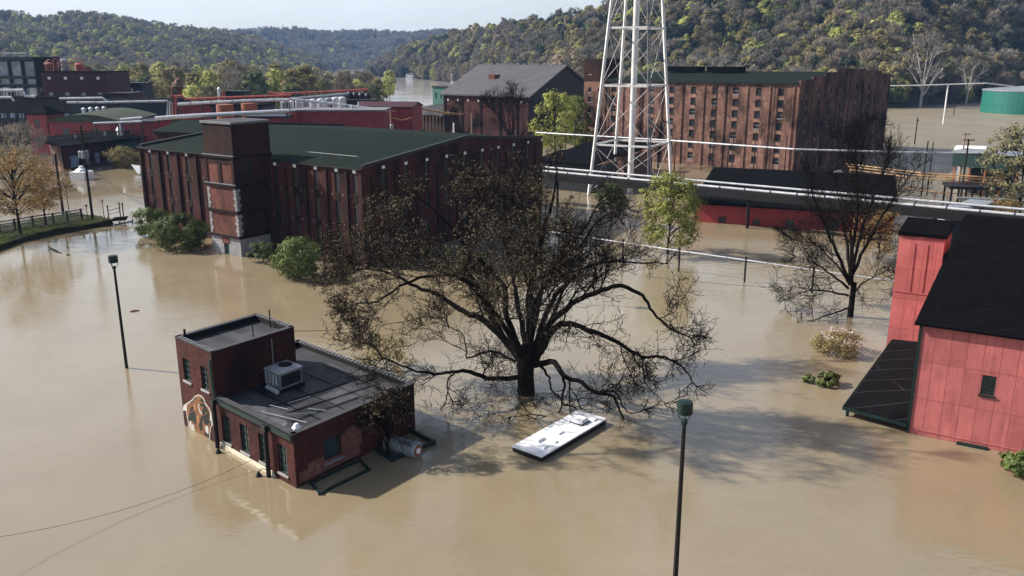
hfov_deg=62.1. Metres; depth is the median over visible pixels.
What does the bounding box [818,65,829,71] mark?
yellow green tree
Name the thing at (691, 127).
window
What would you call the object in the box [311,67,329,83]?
olive tree
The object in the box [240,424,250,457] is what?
window
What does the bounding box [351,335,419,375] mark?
shrub
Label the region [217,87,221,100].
steel stack
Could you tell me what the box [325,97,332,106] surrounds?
silver tank
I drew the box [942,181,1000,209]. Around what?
steel platform
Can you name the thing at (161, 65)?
yellow green tree
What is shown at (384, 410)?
bare shrub
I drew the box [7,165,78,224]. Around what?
orange tree
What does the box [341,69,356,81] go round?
leafless tree
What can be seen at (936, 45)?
white sycamore
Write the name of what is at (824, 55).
olive tree
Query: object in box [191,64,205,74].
yellow green tree
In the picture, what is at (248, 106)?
orange tank
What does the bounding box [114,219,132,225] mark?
floating barrier
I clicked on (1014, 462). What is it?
shrub
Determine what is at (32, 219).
board fence
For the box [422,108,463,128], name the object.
orange pipe
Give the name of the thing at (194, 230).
shrub
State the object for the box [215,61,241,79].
olive tree
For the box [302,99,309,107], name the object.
silver tank
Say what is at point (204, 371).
window
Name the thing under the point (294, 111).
red shed
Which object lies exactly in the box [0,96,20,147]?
overhead pipe
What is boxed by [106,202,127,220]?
landing steps
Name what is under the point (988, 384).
window
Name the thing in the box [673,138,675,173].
utility pole
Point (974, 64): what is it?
white sycamore
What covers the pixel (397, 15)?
sky
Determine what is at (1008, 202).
orange tree
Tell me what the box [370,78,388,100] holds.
olive tree
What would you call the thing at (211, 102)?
overhead pipe
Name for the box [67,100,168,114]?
overhead pipe
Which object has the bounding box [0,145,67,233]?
orange tree
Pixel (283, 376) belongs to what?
air conditioner
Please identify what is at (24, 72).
building
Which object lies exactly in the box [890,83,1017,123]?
tank pipe
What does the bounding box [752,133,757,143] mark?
window
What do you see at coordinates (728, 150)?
utility pole
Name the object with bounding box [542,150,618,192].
shed
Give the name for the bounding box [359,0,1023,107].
hill
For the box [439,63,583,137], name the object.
gabled warehouse
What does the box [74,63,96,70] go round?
green tree
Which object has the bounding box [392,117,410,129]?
orange pipe
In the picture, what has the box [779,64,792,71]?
budding tree
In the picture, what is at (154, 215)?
shrub
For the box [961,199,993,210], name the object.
plant room
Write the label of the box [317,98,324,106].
silver tank
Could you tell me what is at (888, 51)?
olive tree
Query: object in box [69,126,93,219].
utility pole
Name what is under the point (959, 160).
green shed
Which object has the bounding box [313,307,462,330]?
cable
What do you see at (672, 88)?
window
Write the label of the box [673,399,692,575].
street lamp
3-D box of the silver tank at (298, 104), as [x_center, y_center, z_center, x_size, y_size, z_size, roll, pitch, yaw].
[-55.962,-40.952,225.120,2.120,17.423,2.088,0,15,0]
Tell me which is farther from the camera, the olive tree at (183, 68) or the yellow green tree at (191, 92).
the olive tree at (183, 68)
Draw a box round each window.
[35,119,39,126]
[63,129,69,134]
[70,155,78,167]
[94,152,100,163]
[183,358,191,384]
[200,366,209,394]
[223,415,231,446]
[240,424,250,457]
[258,434,265,466]
[277,444,288,478]
[323,434,342,465]
[610,106,614,115]
[610,116,614,125]
[610,126,614,135]
[611,87,615,94]
[611,96,615,105]
[648,107,653,116]
[649,87,654,95]
[649,97,653,106]
[669,86,674,96]
[669,97,673,107]
[669,108,673,117]
[687,152,692,162]
[688,130,693,139]
[688,143,692,150]
[689,109,694,118]
[689,119,693,129]
[690,87,695,96]
[690,98,695,108]
[708,142,713,152]
[708,154,713,163]
[709,131,714,141]
[710,109,715,119]
[710,120,715,130]
[711,98,716,108]
[712,87,717,97]
[719,217,726,222]
[728,155,733,165]
[729,143,734,153]
[730,121,736,131]
[730,132,735,142]
[731,110,737,120]
[732,99,737,109]
[733,88,738,98]
[750,157,756,167]
[751,145,757,155]
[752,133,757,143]
[752,219,760,224]
[753,122,758,132]
[754,100,760,110]
[754,111,759,121]
[755,88,761,98]
[772,158,778,168]
[773,146,779,156]
[774,135,780,145]
[775,123,781,134]
[776,112,782,122]
[777,100,783,111]
[778,89,784,99]
[785,219,794,226]
[823,221,840,229]
[978,375,996,398]
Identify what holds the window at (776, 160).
in the tall warehouse at (804, 110)
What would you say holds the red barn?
on the flood water
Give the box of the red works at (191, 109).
[179,98,274,119]
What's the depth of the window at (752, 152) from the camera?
203.54 m
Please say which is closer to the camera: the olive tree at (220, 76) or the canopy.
the canopy
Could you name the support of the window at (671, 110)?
in the tall warehouse at (804, 110)
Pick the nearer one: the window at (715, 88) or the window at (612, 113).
the window at (715, 88)
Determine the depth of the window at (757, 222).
136.32 m
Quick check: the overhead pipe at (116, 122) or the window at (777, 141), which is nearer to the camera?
the window at (777, 141)
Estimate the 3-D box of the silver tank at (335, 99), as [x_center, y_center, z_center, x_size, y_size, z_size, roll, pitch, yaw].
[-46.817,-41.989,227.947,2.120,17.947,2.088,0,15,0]
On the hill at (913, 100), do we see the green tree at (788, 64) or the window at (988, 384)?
the green tree at (788, 64)
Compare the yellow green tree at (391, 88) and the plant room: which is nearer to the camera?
the plant room
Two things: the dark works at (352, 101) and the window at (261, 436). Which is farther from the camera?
the dark works at (352, 101)
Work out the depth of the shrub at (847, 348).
76.75 m
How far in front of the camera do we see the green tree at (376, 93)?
439.87 m
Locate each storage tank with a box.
[2,86,17,95]
[15,86,30,95]
[28,86,42,95]
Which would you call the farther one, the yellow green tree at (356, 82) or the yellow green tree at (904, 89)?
the yellow green tree at (356, 82)
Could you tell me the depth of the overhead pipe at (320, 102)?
200.35 m
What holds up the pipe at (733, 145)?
on the flood water
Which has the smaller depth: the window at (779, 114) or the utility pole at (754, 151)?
the window at (779, 114)
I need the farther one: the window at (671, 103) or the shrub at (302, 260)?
the window at (671, 103)
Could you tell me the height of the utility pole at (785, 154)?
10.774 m
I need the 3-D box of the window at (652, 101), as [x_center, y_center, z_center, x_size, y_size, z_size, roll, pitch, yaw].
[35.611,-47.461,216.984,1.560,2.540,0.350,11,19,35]
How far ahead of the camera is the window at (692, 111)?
211.08 m
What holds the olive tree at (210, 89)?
on the flood water
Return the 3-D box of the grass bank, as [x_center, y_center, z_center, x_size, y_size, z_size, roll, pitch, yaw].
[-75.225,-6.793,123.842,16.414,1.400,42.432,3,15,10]
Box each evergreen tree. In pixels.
[809,54,821,70]
[840,56,858,66]
[888,82,899,102]
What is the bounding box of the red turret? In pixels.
[25,104,64,156]
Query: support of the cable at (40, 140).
attached to the utility pole at (84, 154)
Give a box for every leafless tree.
[165,57,192,72]
[217,68,268,98]
[220,63,257,81]
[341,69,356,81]
[355,68,374,83]
[712,59,728,66]
[722,62,738,66]
[734,60,756,70]
[788,65,815,71]
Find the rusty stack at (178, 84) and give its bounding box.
[171,78,185,97]
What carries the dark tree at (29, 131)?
on the flood water
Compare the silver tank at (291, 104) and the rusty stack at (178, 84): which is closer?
the silver tank at (291, 104)
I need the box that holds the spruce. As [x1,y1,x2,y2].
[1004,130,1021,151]
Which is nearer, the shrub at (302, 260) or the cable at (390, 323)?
the cable at (390, 323)
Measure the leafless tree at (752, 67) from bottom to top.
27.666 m
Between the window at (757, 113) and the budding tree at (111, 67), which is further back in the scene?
the budding tree at (111, 67)
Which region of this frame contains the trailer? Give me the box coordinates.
[512,410,606,461]
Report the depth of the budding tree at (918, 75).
474.59 m
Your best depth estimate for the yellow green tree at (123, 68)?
516.77 m
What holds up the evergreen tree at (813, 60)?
on the hill at (913, 100)
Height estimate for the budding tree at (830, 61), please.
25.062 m
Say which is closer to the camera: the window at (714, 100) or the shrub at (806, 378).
the shrub at (806, 378)
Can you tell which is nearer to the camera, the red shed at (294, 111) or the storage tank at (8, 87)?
the red shed at (294, 111)
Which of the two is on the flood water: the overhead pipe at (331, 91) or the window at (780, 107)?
the overhead pipe at (331, 91)
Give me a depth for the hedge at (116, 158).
207.00 m
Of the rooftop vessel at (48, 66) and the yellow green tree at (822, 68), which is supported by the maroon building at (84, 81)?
the rooftop vessel at (48, 66)
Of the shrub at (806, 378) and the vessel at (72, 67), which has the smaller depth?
the shrub at (806, 378)
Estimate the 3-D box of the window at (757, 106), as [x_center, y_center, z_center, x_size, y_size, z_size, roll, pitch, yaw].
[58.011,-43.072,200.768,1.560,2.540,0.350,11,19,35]
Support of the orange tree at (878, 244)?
on the flood water
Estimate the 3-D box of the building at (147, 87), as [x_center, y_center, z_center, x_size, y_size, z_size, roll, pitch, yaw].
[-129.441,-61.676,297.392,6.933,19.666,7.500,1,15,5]
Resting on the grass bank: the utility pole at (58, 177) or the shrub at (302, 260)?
the utility pole at (58, 177)
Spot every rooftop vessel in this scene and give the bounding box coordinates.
[44,62,54,70]
[60,59,69,70]
[74,63,82,70]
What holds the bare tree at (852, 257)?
in the flood water
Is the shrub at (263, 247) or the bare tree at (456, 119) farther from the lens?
the bare tree at (456, 119)
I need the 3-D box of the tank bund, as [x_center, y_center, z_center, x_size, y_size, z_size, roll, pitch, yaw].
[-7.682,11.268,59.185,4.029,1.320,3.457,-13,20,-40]
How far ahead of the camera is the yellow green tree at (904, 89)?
454.06 m
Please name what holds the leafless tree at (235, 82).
on the flood water
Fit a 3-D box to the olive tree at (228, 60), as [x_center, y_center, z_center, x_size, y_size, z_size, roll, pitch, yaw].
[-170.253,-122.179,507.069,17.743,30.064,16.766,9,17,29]
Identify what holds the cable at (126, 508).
attached to the brick building at (302, 435)
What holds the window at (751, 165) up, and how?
in the tall warehouse at (804, 110)
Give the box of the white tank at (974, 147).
[954,146,987,179]
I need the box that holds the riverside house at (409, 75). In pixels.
[406,73,413,78]
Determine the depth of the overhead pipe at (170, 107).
211.50 m
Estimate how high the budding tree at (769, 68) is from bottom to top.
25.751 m
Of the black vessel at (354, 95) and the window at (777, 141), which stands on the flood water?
the black vessel at (354, 95)
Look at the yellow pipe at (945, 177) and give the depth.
159.21 m
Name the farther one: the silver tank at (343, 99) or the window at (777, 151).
the silver tank at (343, 99)
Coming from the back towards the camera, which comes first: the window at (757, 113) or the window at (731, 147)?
the window at (731, 147)
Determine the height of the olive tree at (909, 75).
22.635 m
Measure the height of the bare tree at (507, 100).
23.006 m
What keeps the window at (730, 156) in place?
in the tall warehouse at (804, 110)
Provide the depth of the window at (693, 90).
209.75 m
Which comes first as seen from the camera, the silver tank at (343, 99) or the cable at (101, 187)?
the cable at (101, 187)
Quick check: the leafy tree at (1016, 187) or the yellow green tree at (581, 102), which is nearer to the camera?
the leafy tree at (1016, 187)
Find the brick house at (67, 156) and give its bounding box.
[29,124,145,169]
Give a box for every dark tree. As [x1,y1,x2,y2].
[0,119,53,172]
[0,123,49,182]
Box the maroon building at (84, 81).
[39,67,130,97]
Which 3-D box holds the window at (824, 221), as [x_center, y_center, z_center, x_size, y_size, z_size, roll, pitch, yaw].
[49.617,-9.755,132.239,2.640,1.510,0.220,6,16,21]
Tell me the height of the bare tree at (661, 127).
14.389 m
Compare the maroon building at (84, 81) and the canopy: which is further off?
the maroon building at (84, 81)
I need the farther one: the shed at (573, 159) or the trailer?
the shed at (573, 159)
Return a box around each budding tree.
[107,64,117,70]
[216,69,242,89]
[760,65,773,70]
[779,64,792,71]
[816,53,842,71]
[858,47,881,69]
[860,62,878,70]
[904,57,923,82]
[911,77,930,95]
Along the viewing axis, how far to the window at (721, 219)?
138.16 m
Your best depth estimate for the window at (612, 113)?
224.20 m
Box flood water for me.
[0,69,1023,575]
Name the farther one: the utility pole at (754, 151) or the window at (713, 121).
the window at (713, 121)
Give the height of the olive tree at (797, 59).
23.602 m
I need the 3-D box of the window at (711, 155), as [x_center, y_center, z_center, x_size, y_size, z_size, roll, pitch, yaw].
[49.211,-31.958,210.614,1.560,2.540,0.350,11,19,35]
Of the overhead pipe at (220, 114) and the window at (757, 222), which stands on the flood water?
the overhead pipe at (220, 114)
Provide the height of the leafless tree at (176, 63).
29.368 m
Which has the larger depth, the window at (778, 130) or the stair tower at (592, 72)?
the stair tower at (592, 72)
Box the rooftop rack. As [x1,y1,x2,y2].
[43,58,83,70]
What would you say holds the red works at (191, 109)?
on the flood water
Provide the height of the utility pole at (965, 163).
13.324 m
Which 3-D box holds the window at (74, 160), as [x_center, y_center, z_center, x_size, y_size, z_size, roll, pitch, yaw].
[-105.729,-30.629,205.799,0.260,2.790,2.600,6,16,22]
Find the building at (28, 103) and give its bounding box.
[0,91,90,145]
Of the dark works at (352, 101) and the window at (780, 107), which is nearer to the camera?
the window at (780, 107)
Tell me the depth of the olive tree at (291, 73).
397.00 m
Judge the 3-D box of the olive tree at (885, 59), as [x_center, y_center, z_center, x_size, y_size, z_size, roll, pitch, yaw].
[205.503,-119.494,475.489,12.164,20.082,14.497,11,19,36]
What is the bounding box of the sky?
[0,0,606,32]
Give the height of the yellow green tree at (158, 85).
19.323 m
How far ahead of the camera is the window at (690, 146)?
213.21 m
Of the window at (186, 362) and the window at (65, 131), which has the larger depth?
the window at (65, 131)
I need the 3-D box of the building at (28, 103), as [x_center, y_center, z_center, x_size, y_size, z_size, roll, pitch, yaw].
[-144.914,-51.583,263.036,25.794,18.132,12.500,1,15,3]
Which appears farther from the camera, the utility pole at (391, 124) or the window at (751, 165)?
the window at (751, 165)
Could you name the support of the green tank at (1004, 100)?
on the flood water
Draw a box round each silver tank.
[280,101,288,113]
[288,100,293,108]
[295,101,302,107]
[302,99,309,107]
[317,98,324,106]
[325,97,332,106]
[332,97,338,106]
[339,96,346,106]
[383,436,421,458]
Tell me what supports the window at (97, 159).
in the brick house at (67, 156)
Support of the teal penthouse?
on the open shed at (430, 121)
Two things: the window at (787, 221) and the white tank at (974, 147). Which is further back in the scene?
the white tank at (974, 147)
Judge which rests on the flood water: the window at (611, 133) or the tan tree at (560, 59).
the tan tree at (560, 59)
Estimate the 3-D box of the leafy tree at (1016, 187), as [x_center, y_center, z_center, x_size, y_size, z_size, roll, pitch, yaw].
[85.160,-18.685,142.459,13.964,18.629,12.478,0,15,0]
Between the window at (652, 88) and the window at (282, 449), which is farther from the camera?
the window at (652, 88)
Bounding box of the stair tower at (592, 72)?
[583,58,619,142]
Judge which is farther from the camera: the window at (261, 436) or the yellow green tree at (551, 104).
the yellow green tree at (551, 104)
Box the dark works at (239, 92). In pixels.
[225,90,252,99]
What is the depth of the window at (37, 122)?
229.66 m
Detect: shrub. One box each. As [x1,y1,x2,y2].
[130,206,171,236]
[144,212,210,251]
[246,241,274,261]
[267,236,325,278]
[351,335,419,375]
[352,381,414,454]
[801,373,815,383]
[806,326,872,359]
[813,370,841,387]
[998,449,1023,477]
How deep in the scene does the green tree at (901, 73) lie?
459.01 m
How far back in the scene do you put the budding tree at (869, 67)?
464.66 m
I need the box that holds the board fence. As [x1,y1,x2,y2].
[0,208,82,230]
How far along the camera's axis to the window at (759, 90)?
200.09 m
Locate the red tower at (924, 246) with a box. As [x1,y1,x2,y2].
[886,217,955,345]
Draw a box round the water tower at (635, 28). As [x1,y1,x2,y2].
[587,0,671,198]
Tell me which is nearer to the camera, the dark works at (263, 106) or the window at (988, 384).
the window at (988, 384)
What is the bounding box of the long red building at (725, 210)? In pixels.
[693,167,897,234]
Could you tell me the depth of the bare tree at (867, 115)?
209.21 m
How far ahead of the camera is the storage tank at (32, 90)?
279.76 m
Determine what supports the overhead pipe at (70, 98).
on the flood water
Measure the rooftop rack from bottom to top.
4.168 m
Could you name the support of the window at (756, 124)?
in the tall warehouse at (804, 110)
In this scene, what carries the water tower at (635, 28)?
in the flood water
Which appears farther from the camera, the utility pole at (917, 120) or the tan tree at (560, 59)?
the tan tree at (560, 59)
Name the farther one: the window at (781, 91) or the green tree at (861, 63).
the green tree at (861, 63)
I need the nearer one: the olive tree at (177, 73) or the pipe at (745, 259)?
the pipe at (745, 259)
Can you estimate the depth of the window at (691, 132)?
212.43 m
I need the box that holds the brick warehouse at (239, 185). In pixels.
[136,118,542,267]
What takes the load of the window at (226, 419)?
in the brick building at (302, 435)
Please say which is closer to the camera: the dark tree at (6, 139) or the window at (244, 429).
the window at (244, 429)
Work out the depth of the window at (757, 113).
201.42 m
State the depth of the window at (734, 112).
204.74 m
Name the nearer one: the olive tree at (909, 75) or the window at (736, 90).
the window at (736, 90)
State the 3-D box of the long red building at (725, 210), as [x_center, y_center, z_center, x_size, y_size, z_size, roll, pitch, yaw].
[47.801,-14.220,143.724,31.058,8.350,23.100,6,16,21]
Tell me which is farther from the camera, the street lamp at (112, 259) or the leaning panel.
the leaning panel
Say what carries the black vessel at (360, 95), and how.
on the flood water
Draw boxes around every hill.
[5,21,332,73]
[260,34,423,68]
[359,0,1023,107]
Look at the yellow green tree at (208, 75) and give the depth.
391.64 m
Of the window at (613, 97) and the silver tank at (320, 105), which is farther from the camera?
the silver tank at (320, 105)
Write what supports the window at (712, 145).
in the tall warehouse at (804, 110)
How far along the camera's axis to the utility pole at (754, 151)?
202.32 m
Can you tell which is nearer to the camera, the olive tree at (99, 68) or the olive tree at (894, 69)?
the olive tree at (894, 69)
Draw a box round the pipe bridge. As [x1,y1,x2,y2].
[542,166,1023,241]
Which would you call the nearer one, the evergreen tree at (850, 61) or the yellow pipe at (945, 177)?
the yellow pipe at (945, 177)
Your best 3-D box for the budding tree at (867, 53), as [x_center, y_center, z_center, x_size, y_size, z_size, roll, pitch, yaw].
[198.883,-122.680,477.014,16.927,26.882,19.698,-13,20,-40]
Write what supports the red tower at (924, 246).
on the flood water
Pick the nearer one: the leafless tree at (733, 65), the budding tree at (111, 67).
the leafless tree at (733, 65)
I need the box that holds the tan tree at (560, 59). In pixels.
[546,47,587,78]
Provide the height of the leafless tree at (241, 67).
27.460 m
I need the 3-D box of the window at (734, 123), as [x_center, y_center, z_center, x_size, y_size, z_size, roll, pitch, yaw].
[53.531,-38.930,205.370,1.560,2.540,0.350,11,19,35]
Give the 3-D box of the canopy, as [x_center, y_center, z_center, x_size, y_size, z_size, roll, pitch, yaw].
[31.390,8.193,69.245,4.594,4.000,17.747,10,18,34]
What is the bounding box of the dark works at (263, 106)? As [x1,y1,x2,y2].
[210,98,274,119]
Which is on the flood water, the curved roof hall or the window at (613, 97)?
the curved roof hall
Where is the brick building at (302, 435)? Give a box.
[174,309,414,487]
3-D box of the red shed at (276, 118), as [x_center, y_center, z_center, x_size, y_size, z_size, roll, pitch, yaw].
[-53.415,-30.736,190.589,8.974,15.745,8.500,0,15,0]
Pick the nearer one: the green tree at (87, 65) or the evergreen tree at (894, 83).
the evergreen tree at (894, 83)
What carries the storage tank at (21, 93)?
in the flood water
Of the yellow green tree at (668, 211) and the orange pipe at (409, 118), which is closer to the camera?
the yellow green tree at (668, 211)
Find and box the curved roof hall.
[47,106,179,142]
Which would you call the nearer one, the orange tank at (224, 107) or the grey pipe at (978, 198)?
the grey pipe at (978, 198)
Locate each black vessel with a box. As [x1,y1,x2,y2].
[352,92,357,98]
[358,92,363,98]
[364,93,370,98]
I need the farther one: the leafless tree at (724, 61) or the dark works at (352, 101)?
the leafless tree at (724, 61)
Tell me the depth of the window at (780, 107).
197.67 m
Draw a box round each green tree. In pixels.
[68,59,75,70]
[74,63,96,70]
[113,63,137,77]
[134,74,154,81]
[150,61,171,75]
[152,77,161,96]
[182,85,197,101]
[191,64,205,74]
[192,70,229,100]
[237,69,270,98]
[265,68,289,113]
[279,84,303,97]
[301,74,327,95]
[352,79,365,88]
[362,83,384,100]
[381,70,397,98]
[528,88,584,150]
[552,95,595,145]
[592,181,630,218]
[635,171,707,253]
[780,61,796,70]
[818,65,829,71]
[856,58,873,68]
[886,65,904,86]
[889,86,903,106]
[896,77,910,100]
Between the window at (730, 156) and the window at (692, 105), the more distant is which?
the window at (692, 105)
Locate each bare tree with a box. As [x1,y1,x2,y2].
[305,139,722,427]
[437,100,484,133]
[475,78,550,135]
[635,117,683,167]
[757,113,949,323]
[831,108,894,157]
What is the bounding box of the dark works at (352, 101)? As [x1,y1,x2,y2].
[346,98,379,104]
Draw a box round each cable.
[0,135,79,144]
[1,458,254,536]
[61,170,142,198]
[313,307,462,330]
[646,276,889,289]
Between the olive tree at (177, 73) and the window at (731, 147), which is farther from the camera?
the olive tree at (177, 73)
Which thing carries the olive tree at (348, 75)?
on the flood water
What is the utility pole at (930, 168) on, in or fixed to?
in the flood water
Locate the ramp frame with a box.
[309,458,370,494]
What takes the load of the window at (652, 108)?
in the tall warehouse at (804, 110)
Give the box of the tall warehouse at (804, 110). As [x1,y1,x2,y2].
[602,66,891,170]
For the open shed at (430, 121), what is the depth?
294.40 m
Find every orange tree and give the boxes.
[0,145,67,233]
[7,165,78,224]
[844,209,901,258]
[985,197,1021,212]
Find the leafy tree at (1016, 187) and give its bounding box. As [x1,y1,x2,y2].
[975,123,1023,212]
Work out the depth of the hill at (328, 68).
1534.01 m
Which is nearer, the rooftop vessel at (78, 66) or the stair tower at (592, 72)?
the stair tower at (592, 72)
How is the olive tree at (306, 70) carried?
on the flood water
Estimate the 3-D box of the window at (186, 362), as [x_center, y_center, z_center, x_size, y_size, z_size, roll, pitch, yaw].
[-23.073,5.894,60.406,0.980,1.836,0.922,0,15,0]
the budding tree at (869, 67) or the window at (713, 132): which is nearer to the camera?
the window at (713, 132)
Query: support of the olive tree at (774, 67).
on the hill at (913, 100)
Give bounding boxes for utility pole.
[54,154,64,213]
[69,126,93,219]
[385,110,394,128]
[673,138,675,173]
[727,132,729,167]
[753,132,756,168]
[784,136,787,169]
[914,117,918,143]
[926,142,933,194]
[956,132,970,191]
[960,139,974,196]
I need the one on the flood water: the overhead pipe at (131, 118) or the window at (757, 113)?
the overhead pipe at (131, 118)
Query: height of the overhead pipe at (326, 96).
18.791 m
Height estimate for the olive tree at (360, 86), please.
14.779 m
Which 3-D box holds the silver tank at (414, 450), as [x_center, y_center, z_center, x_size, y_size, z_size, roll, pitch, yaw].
[-7.442,10.750,57.884,2.807,1.100,1.100,9,18,31]
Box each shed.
[245,114,294,122]
[287,108,299,122]
[296,99,390,128]
[356,101,422,130]
[422,103,447,131]
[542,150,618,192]
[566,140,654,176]
[950,148,1022,198]
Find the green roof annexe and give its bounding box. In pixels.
[151,120,201,140]
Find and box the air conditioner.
[262,360,304,394]
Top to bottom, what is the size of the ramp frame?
1.170 m
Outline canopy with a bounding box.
[842,339,916,426]
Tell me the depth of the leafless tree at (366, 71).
558.57 m
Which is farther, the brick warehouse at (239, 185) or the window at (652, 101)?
the window at (652, 101)
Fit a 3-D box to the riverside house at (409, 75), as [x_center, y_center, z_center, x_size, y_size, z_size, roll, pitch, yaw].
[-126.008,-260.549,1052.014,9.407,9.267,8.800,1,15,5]
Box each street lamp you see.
[108,255,127,368]
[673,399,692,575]
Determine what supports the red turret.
on the flood water
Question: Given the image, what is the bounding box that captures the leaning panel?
[132,165,141,184]
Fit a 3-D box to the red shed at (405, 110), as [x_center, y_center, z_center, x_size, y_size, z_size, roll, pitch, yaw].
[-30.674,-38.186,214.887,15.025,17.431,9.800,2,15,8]
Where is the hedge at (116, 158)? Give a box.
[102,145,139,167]
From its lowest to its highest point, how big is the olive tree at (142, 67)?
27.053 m
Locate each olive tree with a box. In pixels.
[92,63,104,70]
[127,62,152,80]
[148,66,158,78]
[149,67,175,97]
[157,66,189,97]
[180,66,190,73]
[183,71,208,100]
[193,85,217,101]
[210,72,230,96]
[212,64,222,72]
[215,57,234,73]
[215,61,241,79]
[263,62,285,75]
[277,67,307,97]
[287,64,322,95]
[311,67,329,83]
[318,72,339,97]
[340,70,352,83]
[357,84,365,93]
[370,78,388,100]
[624,67,639,76]
[770,64,778,70]
[783,55,806,71]
[812,52,835,69]
[868,60,878,68]
[874,47,895,62]
[878,56,889,69]
[878,61,897,76]
[886,65,901,95]
[888,51,902,65]
[898,56,915,86]
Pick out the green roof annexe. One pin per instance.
(179, 128)
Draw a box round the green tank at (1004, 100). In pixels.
[980,86,1023,114]
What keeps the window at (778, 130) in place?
in the tall warehouse at (804, 110)
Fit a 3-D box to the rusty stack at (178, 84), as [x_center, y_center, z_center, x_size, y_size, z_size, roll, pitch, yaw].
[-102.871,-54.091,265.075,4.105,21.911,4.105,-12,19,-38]
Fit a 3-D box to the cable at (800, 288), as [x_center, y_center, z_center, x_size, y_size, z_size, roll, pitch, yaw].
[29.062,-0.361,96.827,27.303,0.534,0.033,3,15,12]
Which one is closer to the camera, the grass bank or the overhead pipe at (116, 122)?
the grass bank
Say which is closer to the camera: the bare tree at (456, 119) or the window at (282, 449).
the window at (282, 449)
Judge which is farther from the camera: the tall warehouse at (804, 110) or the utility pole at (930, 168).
the tall warehouse at (804, 110)
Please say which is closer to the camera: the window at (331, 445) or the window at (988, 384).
the window at (331, 445)
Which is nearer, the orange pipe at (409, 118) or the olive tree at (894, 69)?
the orange pipe at (409, 118)
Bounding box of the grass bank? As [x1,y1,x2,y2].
[0,213,113,249]
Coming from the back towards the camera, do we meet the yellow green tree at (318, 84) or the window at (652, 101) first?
the yellow green tree at (318, 84)
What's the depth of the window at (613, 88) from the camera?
222.84 m
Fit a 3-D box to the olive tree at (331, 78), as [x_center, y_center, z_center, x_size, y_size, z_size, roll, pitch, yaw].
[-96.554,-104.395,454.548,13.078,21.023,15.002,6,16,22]
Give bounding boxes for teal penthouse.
[431,85,448,104]
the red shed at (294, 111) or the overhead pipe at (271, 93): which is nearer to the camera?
the red shed at (294, 111)
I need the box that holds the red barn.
[906,214,1023,453]
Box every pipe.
[0,89,35,141]
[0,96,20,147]
[59,97,107,111]
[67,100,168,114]
[93,120,142,151]
[120,116,144,160]
[155,109,289,127]
[169,101,172,122]
[171,95,177,121]
[172,94,291,120]
[177,98,289,119]
[268,91,291,108]
[273,89,368,97]
[289,93,348,99]
[291,98,370,107]
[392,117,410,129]
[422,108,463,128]
[528,227,893,292]
[536,125,1022,194]
[847,163,1003,178]
[849,166,1004,201]
[850,169,999,184]
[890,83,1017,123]
[903,188,997,203]
[956,196,1009,211]
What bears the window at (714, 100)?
in the tall warehouse at (804, 110)
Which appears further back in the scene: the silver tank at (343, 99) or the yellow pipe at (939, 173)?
the silver tank at (343, 99)
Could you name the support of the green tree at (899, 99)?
on the hill at (913, 100)
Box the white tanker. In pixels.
[69,166,93,179]
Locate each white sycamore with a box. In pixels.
[889,27,961,106]
[955,55,991,103]
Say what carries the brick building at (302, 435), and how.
in the flood water
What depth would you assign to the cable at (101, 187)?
136.81 m
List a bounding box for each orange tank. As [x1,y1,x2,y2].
[216,104,234,118]
[241,102,257,117]
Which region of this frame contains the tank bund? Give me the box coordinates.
[374,428,435,461]
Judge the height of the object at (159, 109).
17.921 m
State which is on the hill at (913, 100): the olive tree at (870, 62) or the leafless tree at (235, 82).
the olive tree at (870, 62)

